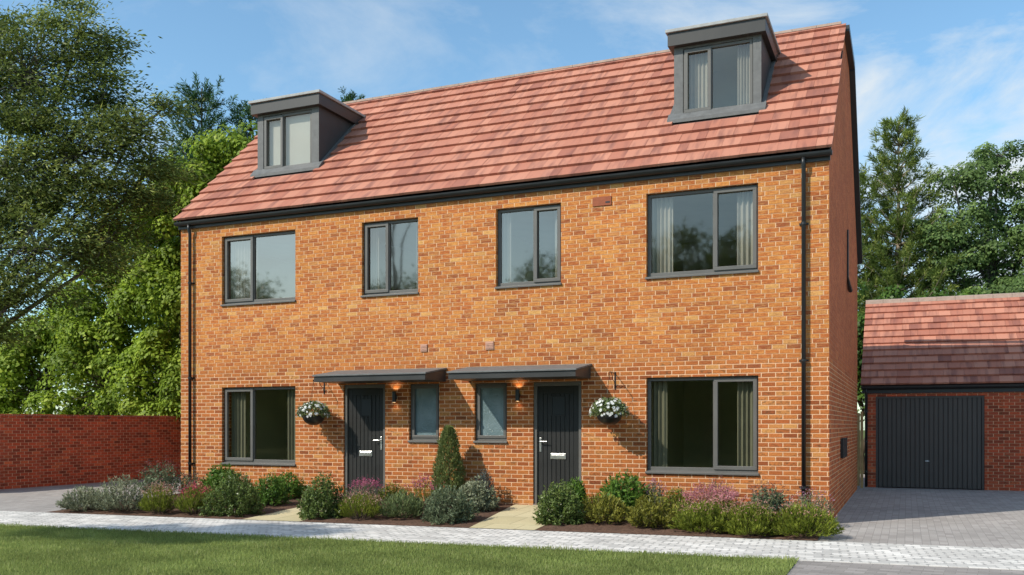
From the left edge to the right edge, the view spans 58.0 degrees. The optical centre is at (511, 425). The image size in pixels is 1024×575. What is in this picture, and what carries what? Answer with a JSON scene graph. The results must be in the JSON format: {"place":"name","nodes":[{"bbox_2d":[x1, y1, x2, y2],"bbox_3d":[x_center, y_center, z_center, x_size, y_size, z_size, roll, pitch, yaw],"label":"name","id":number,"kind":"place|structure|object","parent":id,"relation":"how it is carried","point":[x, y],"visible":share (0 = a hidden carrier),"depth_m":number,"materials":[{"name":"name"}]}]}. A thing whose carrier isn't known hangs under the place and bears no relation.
{"place":"outdoors","nodes":[
{"label":"outdoors","id":0,"kind":"place"},
{"bbox_2d":[246,499,380,520],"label":"path","id":1,"kind":"structure","parent":0,"point":[288,515],"depth_m":15.44,"materials":[{"name":"beige stone"}]},
{"bbox_2d":[0,521,798,574],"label":"lawn","id":2,"kind":"structure","parent":0,"point":[512,562],"depth_m":10.61,"materials":[{"name":"green plant"}]},
{"bbox_2d":[469,504,548,529],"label":"path","id":3,"kind":"structure","parent":0,"point":[517,516],"depth_m":14.62,"materials":[{"name":"beige stone"}]},
{"bbox_2d":[0,511,1023,569],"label":"pavement","id":4,"kind":"structure","parent":0,"point":[932,555],"depth_m":12.41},
{"bbox_2d":[0,474,1023,548],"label":"driveway","id":5,"kind":"structure","parent":0,"point":[954,517],"depth_m":16.27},
{"bbox_2d":[50,493,303,518],"bbox_3d":[-5.750,1.479,17.207,4.060,0.137,3.465,0,0,23],"label":"flower bed","id":6,"kind":"object","parent":5,"relation":"on","point":[267,509],"visible":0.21,"depth_m":16.18,"materials":[{"name":"brown soil"}]},
{"bbox_2d":[55,485,102,511],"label":"garden shrub","id":7,"kind":"object","parent":6,"relation":"on","point":[83,501],"visible":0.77,"depth_m":16.39,"materials":[{"name":"green plant"}]},
{"bbox_2d":[88,474,144,511],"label":"garden shrub","id":8,"kind":"object","parent":6,"relation":"on","point":[108,501],"visible":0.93,"depth_m":16.21,"materials":[{"name":"green plant"}]},
{"bbox_2d":[136,478,180,513],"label":"heather","id":9,"kind":"object","parent":6,"relation":"on","point":[159,501],"visible":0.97,"depth_m":15.91,"materials":[{"name":"green plant"}]},
{"bbox_2d":[132,455,186,493],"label":"garden shrub","id":10,"kind":"object","parent":6,"relation":"on","point":[153,475],"visible":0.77,"depth_m":19.08,"materials":[{"name":"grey plant"}]},
{"bbox_2d":[178,469,204,494],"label":"garden shrub","id":11,"kind":"object","parent":6,"relation":"on","point":[188,482],"visible":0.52,"depth_m":18.96,"materials":[{"name":"green plant"}]},
{"bbox_2d":[172,480,213,514],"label":"heather","id":12,"kind":"object","parent":6,"relation":"on","point":[191,501],"visible":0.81,"depth_m":15.79,"materials":[{"name":"green plant"}]},
{"bbox_2d":[198,462,240,495],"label":"round bush","id":13,"kind":"object","parent":6,"relation":"on","point":[213,475],"visible":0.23,"depth_m":18.54,"materials":[{"name":"green plant"}]},
{"bbox_2d":[197,470,265,516],"bbox_3d":[-4.685,1.169,15.832,1.127,0.833,1.120,0,0,23],"label":"round bush","id":14,"kind":"object","parent":6,"relation":"on","point":[238,498],"visible":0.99,"depth_m":15.63,"materials":[{"name":"green plant"}]},
{"bbox_2d":[250,472,294,505],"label":"garden shrub","id":15,"kind":"object","parent":6,"relation":"on","point":[269,495],"visible":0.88,"depth_m":16.92,"materials":[{"name":"green plant"}]},
{"bbox_2d":[274,469,306,498],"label":"garden shrub","id":16,"kind":"object","parent":6,"relation":"on","point":[295,487],"visible":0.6,"depth_m":18.01,"materials":[{"name":"green plant"}]},
{"bbox_2d":[300,501,512,527],"bbox_3d":[-1.570,1.478,15.664,3.080,0.138,3.010,0,0,23],"label":"flower bed","id":17,"kind":"object","parent":5,"relation":"on","point":[408,521],"visible":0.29,"depth_m":14.78,"materials":[{"name":"brown soil"}]},
{"bbox_2d":[296,472,349,519],"bbox_3d":[-3.148,1.173,15.275,0.962,0.806,0.985,0,0,23],"label":"round bush","id":18,"kind":"object","parent":17,"relation":"on","point":[321,498],"visible":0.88,"depth_m":15.14,"materials":[{"name":"green plant"}]},
{"bbox_2d":[335,488,387,518],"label":"heather","id":19,"kind":"object","parent":17,"relation":"on","point":[355,509],"visible":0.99,"depth_m":14.91,"materials":[{"name":"green plant"}]},
{"bbox_2d":[348,476,387,501],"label":"flowering plant","id":20,"kind":"object","parent":17,"relation":"on","point":[364,486],"visible":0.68,"depth_m":17.18,"materials":[{"name":"pink plant"}]},
{"bbox_2d":[373,480,404,501],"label":"garden plant","id":21,"kind":"object","parent":17,"relation":"on","point":[388,488],"visible":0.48,"depth_m":17.08,"materials":[{"name":"green plant"}]},
{"bbox_2d":[375,488,424,517],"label":"shrub","id":22,"kind":"object","parent":17,"relation":"on","point":[415,508],"visible":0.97,"depth_m":14.88,"materials":[{"name":"green plant"}]},
{"bbox_2d":[401,473,444,503],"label":"flowering plant","id":23,"kind":"object","parent":17,"relation":"on","point":[425,494],"visible":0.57,"depth_m":16.70,"materials":[{"name":"pink plant"}]},
{"bbox_2d":[430,425,465,498],"bbox_3d":[-1.144,0.717,16.652,0.670,1.494,0.701,0,0,-6],"label":"cone conifer","id":24,"kind":"object","parent":17,"relation":"on","point":[448,434],"visible":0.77,"depth_m":16.54,"materials":[{"name":"green plant"}]},
{"bbox_2d":[420,484,479,524],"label":"garden shrub","id":25,"kind":"object","parent":17,"relation":"on","point":[457,511],"visible":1,"depth_m":14.46,"materials":[{"name":"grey plant"}]},
{"bbox_2d":[457,475,499,511],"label":"garden shrub","id":26,"kind":"object","parent":17,"relation":"on","point":[484,501],"visible":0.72,"depth_m":15.67,"materials":[{"name":"green plant"}]},
{"bbox_2d":[473,466,496,495],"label":"garden shrub","id":27,"kind":"object","parent":17,"relation":"on","point":[484,476],"visible":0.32,"depth_m":16.43,"materials":[{"name":"green plant"}]},
{"bbox_2d":[536,509,828,540],"bbox_3d":[2.598,1.477,14.068,4.080,0.138,2.661,0,0,23],"label":"flower bed","id":28,"kind":"object","parent":5,"relation":"on","point":[624,527],"visible":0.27,"depth_m":13.38,"materials":[{"name":"brown soil"}]},
{"bbox_2d":[532,479,585,525],"bbox_3d":[0.778,1.189,14.274,0.861,0.751,0.836,0,0,23],"label":"round bush","id":29,"kind":"object","parent":28,"relation":"on","point":[564,504],"visible":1,"depth_m":14.09,"materials":[{"name":"green plant"}]},
{"bbox_2d":[566,477,587,507],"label":"garden plant","id":30,"kind":"object","parent":28,"relation":"on","point":[579,487],"visible":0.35,"depth_m":15.68,"materials":[{"name":"green plant"}]},
{"bbox_2d":[579,491,628,523],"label":"garden shrub","id":31,"kind":"object","parent":28,"relation":"on","point":[598,511],"visible":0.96,"depth_m":14.08,"materials":[{"name":"green plant"}]},
{"bbox_2d":[593,468,656,513],"bbox_3d":[1.908,1.103,15.285,1.074,0.782,1.073,0,0,-10],"label":"round bush","id":32,"kind":"object","parent":28,"relation":"on","point":[622,492],"visible":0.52,"depth_m":15.10,"materials":[{"name":"green plant"}]},
{"bbox_2d":[624,490,680,528],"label":"garden shrub","id":33,"kind":"object","parent":28,"relation":"on","point":[637,516],"visible":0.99,"depth_m":13.54,"materials":[{"name":"green plant"}]},
{"bbox_2d":[644,478,668,506],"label":"flowering plant","id":34,"kind":"object","parent":28,"relation":"on","point":[654,489],"visible":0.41,"depth_m":15.17,"materials":[{"name":"pink plant"}]},
{"bbox_2d":[662,485,687,513],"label":"garden plant","id":35,"kind":"object","parent":28,"relation":"on","point":[673,495],"visible":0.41,"depth_m":15.01,"materials":[{"name":"green plant"}]},
{"bbox_2d":[673,498,694,517],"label":"garden plant","id":36,"kind":"object","parent":28,"relation":"on","point":[680,503],"visible":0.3,"depth_m":14.39,"materials":[{"name":"green plant"}]},
{"bbox_2d":[668,495,730,532],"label":"shrub","id":37,"kind":"object","parent":28,"relation":"on","point":[703,517],"visible":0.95,"depth_m":13.10,"materials":[{"name":"green plant"}]},
{"bbox_2d":[675,479,746,517],"bbox_3d":[3.097,1.150,14.294,1.146,0.657,1.131,0,0,23],"label":"heather","id":38,"kind":"object","parent":28,"relation":"on","point":[732,494],"visible":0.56,"depth_m":14.17,"materials":[{"name":"pink plant"}]},
{"bbox_2d":[699,475,735,513],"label":"garden shrub","id":39,"kind":"object","parent":28,"relation":"on","point":[719,489],"visible":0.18,"depth_m":14.82,"materials":[{"name":"pink plant"}]},
{"bbox_2d":[723,495,783,535],"bbox_3d":[3.353,1.251,12.870,0.950,0.572,0.913,0,0,23],"label":"shrub","id":40,"kind":"object","parent":28,"relation":"on","point":[750,522],"visible":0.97,"depth_m":12.76,"materials":[{"name":"green plant"}]},
{"bbox_2d":[747,478,794,516],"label":"garden shrub","id":41,"kind":"object","parent":28,"relation":"on","point":[777,501],"visible":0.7,"depth_m":14.33,"materials":[{"name":"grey plant"}]},
{"bbox_2d":[767,495,844,536],"bbox_3d":[4.079,1.246,12.778,1.032,0.583,1.142,0,0,23],"label":"shrub","id":42,"kind":"object","parent":28,"relation":"on","point":[792,520],"visible":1,"depth_m":12.61,"materials":[{"name":"green plant"}]},
{"bbox_2d":[782,487,835,518],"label":"flowering plant","id":43,"kind":"object","parent":28,"relation":"on","point":[819,501],"visible":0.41,"depth_m":14.09,"materials":[{"name":"pink plant"}]},
{"bbox_2d":[857,411,862,487],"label":"timber gate","id":44,"kind":"structure","parent":5,"relation":"on","point":[860,449],"depth_m":22.92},
{"bbox_2d":[0,0,1023,429],"label":"sky","id":45,"kind":"structure","parent":0,"point":[958,65],"materials":[{"name":"blue"}]},
{"bbox_2d":[173,13,862,517],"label":"semi detached house","id":46,"kind":"structure","parent":0,"point":[507,275],"depth_m":17.06,"materials":[{"name":"brick"}]},
{"bbox_2d":[220,231,295,305],"bbox_3d":[-5.144,-3.191,18.952,1.874,1.445,0.282,0,0,23],"label":"window","id":47,"kind":"structure","parent":46,"relation":"in","point":[243,248],"depth_m":19.23,"materials":[{"name":"plastic"}]},
{"bbox_2d":[222,386,295,465],"bbox_3d":[-5.144,0.019,18.951,1.874,1.595,0.280,0,0,23],"label":"window","id":48,"kind":"structure","parent":46,"relation":"in","point":[238,457],"depth_m":19.03,"materials":[{"name":"grey glass"}]},
{"bbox_2d":[296,381,331,424],"bbox_3d":[-3.842,-0.432,17.881,0.698,0.875,0.660,0,0,23],"label":"hanging basket","id":49,"kind":"object","parent":46,"relation":"hanging from","point":[311,418],"visible":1,"depth_m":17.73,"materials":[{"name":"black plastic"}]},
{"bbox_2d":[348,388,382,497],"bbox_3d":[-2.837,0.344,17.906,0.809,2.110,0.114,0,0,23],"label":"door","id":50,"kind":"structure","parent":46,"relation":"in","point":[365,406],"depth_m":17.93,"materials":[{"name":"paint"}]},
{"bbox_2d":[360,218,418,296],"bbox_3d":[-2.295,-3.191,17.730,1.264,1.445,0.278,0,0,23],"label":"window","id":51,"kind":"structure","parent":46,"relation":"in","point":[375,291],"depth_m":17.88,"materials":[{"name":"plastic"}]},
{"bbox_2d":[408,384,438,442],"bbox_3d":[-1.633,-0.224,17.384,0.665,1.100,0.165,0,0,23],"label":"window","id":52,"kind":"structure","parent":46,"relation":"in","point":[424,397],"depth_m":17.43,"materials":[{"name":"grey glass"}]},
{"bbox_2d":[473,383,506,442],"bbox_3d":[-0.371,-0.219,16.844,0.672,1.090,0.165,0,0,23],"label":"window","id":53,"kind":"structure","parent":46,"relation":"in","point":[491,398],"depth_m":16.88,"materials":[{"name":"grey glass"}]},
{"bbox_2d":[495,204,561,288],"bbox_3d":[0.327,-3.191,16.606,1.279,1.445,0.278,0,0,23],"label":"window","id":54,"kind":"structure","parent":46,"relation":"in","point":[504,216],"depth_m":16.58,"materials":[{"name":"glass"}]},
{"bbox_2d":[538,386,578,503],"bbox_3d":[0.814,0.354,16.342,0.781,2.090,0.114,0,0,23],"label":"door","id":55,"kind":"structure","parent":46,"relation":"in","point":[558,406],"depth_m":16.36,"materials":[{"name":"paint"}]},
{"bbox_2d":[589,376,629,424],"bbox_3d":[1.643,-0.432,15.524,0.700,0.875,0.653,0,0,23],"label":"hanging basket","id":56,"kind":"object","parent":46,"relation":"hanging from","point":[609,416],"visible":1,"depth_m":15.38,"materials":[{"name":"black plastic"}]},
{"bbox_2d":[645,184,758,278],"bbox_3d":[3.167,-3.191,15.390,1.875,1.445,0.279,0,0,23],"label":"window","id":57,"kind":"structure","parent":46,"relation":"in","point":[660,206],"depth_m":15.29,"materials":[{"name":"grey glass"}]},
{"bbox_2d":[645,376,758,475],"bbox_3d":[3.169,0.009,15.389,1.879,1.615,0.280,0,0,23],"label":"window","id":58,"kind":"structure","parent":46,"relation":"in","point":[747,386],"depth_m":15.26,"materials":[{"name":"grey glass"}]},
{"bbox_2d":[786,561,1023,574],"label":"road","id":59,"kind":"structure","parent":0,"point":[815,568],"depth_m":9.89,"materials":[{"name":"grey asphalt"}]},
{"bbox_2d":[861,292,1023,490],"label":"garage","id":60,"kind":"structure","parent":0,"point":[942,383],"depth_m":22.83,"materials":[{"name":"red brick"}]},
{"bbox_2d":[878,398,981,488],"bbox_3d":[10.217,0.442,22.638,2.317,2.202,0.073,0,0,23],"label":"garage door","id":61,"kind":"structure","parent":60,"relation":"in","point":[923,442],"depth_m":22.63,"materials":[{"name":"paint"}]},
{"label":"ground","id":62,"kind":"structure","parent":0,"visible":0},
{"bbox_2d":[0,317,41,413],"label":"ivy clad tree","id":63,"kind":"object","parent":62,"relation":"on","point":[24,385],"visible":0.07,"depth_m":31.62,"materials":[{"name":"green plant"}]},
{"bbox_2d":[0,280,118,413],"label":"ivy clad tree","id":64,"kind":"object","parent":62,"relation":"on","point":[22,362],"visible":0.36,"depth_m":30.76,"materials":[{"name":"green plant"}]},
{"bbox_2d":[0,414,180,489],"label":"garden wall","id":65,"kind":"structure","parent":62,"relation":"on","point":[39,450],"depth_m":24.52,"materials":[{"name":"red brick"}]},
{"bbox_2d":[0,0,212,352],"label":"ash tree","id":66,"kind":"object","parent":62,"relation":"on","point":[35,199],"visible":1,"depth_m":23.51,"materials":[{"name":"green plant"}]},
{"bbox_2d":[36,200,177,414],"bbox_3d":[-13.109,-2.946,30.277,4.706,9.136,2.950,0,0,-13],"label":"ivy clad tree","id":67,"kind":"object","parent":62,"relation":"on","point":[113,335],"visible":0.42,"depth_m":29.73,"materials":[{"name":"green plant"}]},
{"bbox_2d":[102,138,229,415],"bbox_3d":[-10.199,-3.708,28.941,4.958,10.652,3.610,0,0,23],"label":"ivy clad tree","id":68,"kind":"object","parent":62,"relation":"on","point":[153,350],"visible":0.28,"depth_m":28.43,"materials":[{"name":"green plant"}]},
{"bbox_2d":[145,134,193,354],"bbox_3d":[-13.240,-5.258,38.712,6.221,13.725,6.037,0,0,-34],"label":"fir tree","id":69,"kind":"object","parent":62,"relation":"on","point":[187,160],"depth_m":38.05,"materials":[{"name":"green plant"}]},
{"bbox_2d":[139,72,246,345],"bbox_3d":[-12.425,-6.125,36.336,6.244,15.460,5.748,0,0,-26],"label":"fir tree","id":70,"kind":"object","parent":62,"relation":"on","point":[207,97],"visible":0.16,"depth_m":35.95,"materials":[{"name":"green plant"}]},
{"bbox_2d":[152,119,257,421],"bbox_3d":[-8.335,-3.917,28.599,5.125,11.060,3.059,0,0,-1],"label":"ivy clad tree","id":71,"kind":"object","parent":62,"relation":"on","point":[235,146],"visible":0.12,"depth_m":27.96,"materials":[{"name":"green plant"}]},
{"bbox_2d":[226,100,257,140],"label":"fir tree","id":72,"kind":"object","parent":62,"relation":"on","point":[239,117],"visible":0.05,"depth_m":36.60,"materials":[{"name":"green plant"}]},
{"bbox_2d":[339,85,365,101],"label":"fir tree","id":73,"kind":"object","parent":62,"relation":"on","point":[351,97],"visible":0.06,"depth_m":41.87,"materials":[{"name":"green plant"}]},
{"bbox_2d":[857,167,911,379],"bbox_3d":[13.086,-4.072,34.733,5.208,11.354,5.241,0,0,-39],"label":"pine tree","id":74,"kind":"object","parent":62,"relation":"on","point":[869,204],"visible":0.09,"depth_m":34.22,"materials":[{"name":"green plant"}]},
{"bbox_2d":[857,282,919,473],"bbox_3d":[11.579,-1.535,30.422,4.605,6.354,3.645,0,0,-14],"label":"tall bush","id":75,"kind":"object","parent":62,"relation":"on","point":[887,294],"visible":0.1,"depth_m":29.73,"materials":[{"name":"green plant"}]},
{"bbox_2d":[857,106,981,341],"bbox_3d":[13.968,-4.977,34.066,6.365,13.164,7.287,0,0,8],"label":"pine tree","id":76,"kind":"object","parent":62,"relation":"on","point":[899,222],"visible":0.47,"depth_m":33.36,"materials":[{"name":"green plant"}]},
{"bbox_2d":[917,285,981,297],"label":"tall bush","id":77,"kind":"object","parent":62,"relation":"on","point":[951,292],"visible":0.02,"depth_m":29.29,"materials":[{"name":"green plant"}]},
{"bbox_2d":[905,139,1023,295],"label":"oak tree","id":78,"kind":"object","parent":62,"relation":"on","point":[987,245],"visible":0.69,"depth_m":32.68,"materials":[{"name":"green plant"}]},
{"bbox_2d":[969,267,1023,294],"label":"tall bush","id":79,"kind":"object","parent":62,"relation":"on","point":[1018,288],"visible":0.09,"depth_m":29.09,"materials":[{"name":"green plant"}]},
{"bbox_2d":[1007,171,1023,291],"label":"oak tree","id":80,"kind":"object","parent":62,"relation":"on","point":[1018,230],"visible":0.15,"depth_m":31.87,"materials":[{"name":"green plant"}]}
]}

